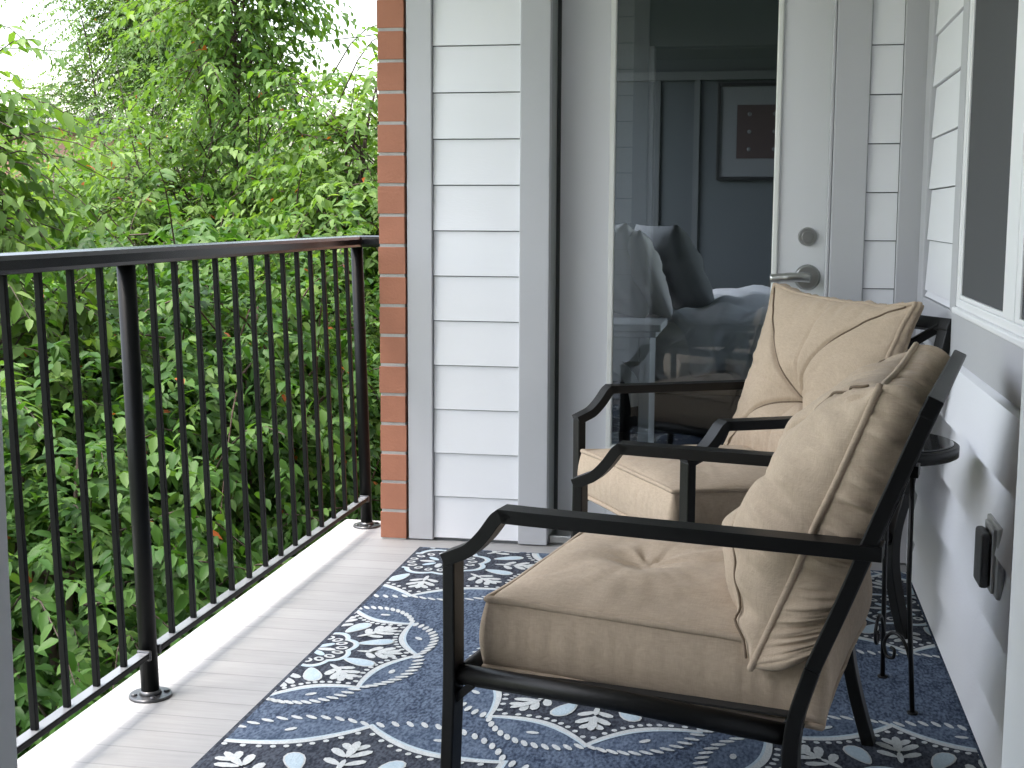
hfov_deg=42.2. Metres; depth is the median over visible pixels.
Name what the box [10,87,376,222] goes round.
dense tree
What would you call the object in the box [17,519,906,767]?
balcony deck
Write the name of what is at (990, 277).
window
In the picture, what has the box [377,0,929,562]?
end wall
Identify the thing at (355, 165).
dense tree
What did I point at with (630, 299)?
pillow
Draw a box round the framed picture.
[716,82,776,179]
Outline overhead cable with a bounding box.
[0,34,373,52]
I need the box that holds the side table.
[874,434,959,715]
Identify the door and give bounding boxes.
[549,0,833,543]
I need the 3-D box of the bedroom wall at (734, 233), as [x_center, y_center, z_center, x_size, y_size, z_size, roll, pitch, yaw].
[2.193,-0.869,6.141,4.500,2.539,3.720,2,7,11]
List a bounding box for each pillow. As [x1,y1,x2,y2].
[614,223,648,317]
[627,230,672,318]
[634,224,714,306]
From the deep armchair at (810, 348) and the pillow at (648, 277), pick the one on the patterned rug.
the deep armchair at (810, 348)
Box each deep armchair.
[440,342,965,767]
[571,283,951,638]
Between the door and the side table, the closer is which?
the side table
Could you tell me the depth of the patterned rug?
2.96 m
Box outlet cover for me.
[973,513,1003,600]
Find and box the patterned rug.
[191,547,986,767]
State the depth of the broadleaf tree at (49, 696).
4.80 m
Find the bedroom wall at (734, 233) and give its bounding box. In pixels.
[615,0,778,290]
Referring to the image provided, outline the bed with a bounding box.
[612,286,770,435]
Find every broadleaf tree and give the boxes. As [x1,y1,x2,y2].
[0,24,239,616]
[0,125,266,502]
[0,168,381,714]
[0,271,356,758]
[11,0,376,337]
[147,24,381,523]
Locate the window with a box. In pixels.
[952,0,1023,348]
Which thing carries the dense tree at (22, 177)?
on the lawn ground
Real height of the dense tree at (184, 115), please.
6.614 m
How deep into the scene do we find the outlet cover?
2.69 m
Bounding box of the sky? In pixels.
[0,0,378,196]
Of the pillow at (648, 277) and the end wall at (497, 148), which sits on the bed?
the pillow at (648, 277)
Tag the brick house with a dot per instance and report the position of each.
(62, 146)
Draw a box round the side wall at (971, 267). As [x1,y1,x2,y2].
[906,0,1023,767]
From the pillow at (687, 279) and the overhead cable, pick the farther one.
the overhead cable
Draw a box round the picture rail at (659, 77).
[617,70,776,248]
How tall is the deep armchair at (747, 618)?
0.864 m
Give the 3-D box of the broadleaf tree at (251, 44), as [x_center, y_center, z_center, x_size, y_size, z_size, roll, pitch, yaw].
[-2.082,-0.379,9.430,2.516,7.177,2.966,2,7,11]
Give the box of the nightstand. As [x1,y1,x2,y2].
[613,317,666,442]
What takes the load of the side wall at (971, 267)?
on the balcony deck
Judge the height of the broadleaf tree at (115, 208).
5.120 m
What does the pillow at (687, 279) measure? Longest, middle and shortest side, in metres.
0.520 x 0.460 x 0.221 m
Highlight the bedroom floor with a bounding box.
[612,432,726,444]
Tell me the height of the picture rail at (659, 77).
1.960 m
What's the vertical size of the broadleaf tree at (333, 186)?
5.547 m
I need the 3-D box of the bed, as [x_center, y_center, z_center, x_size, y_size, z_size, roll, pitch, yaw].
[1.517,-0.268,6.375,2.599,1.137,1.851,2,7,11]
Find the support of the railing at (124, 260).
on the balcony deck
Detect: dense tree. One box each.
[0,98,188,287]
[5,61,377,297]
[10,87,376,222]
[162,123,377,358]
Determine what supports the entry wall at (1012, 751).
on the balcony deck
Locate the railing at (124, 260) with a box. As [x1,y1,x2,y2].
[0,235,380,753]
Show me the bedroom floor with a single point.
(675, 439)
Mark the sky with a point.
(12, 13)
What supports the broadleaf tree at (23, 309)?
on the lawn ground
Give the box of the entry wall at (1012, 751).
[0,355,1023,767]
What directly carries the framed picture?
attached to the bedroom wall at (734, 233)
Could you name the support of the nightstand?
on the bedroom floor
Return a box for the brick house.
[0,113,143,203]
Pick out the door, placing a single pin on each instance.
(587, 29)
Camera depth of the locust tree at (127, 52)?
15.57 m
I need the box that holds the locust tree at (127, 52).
[0,0,335,207]
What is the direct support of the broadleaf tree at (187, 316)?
on the lawn ground

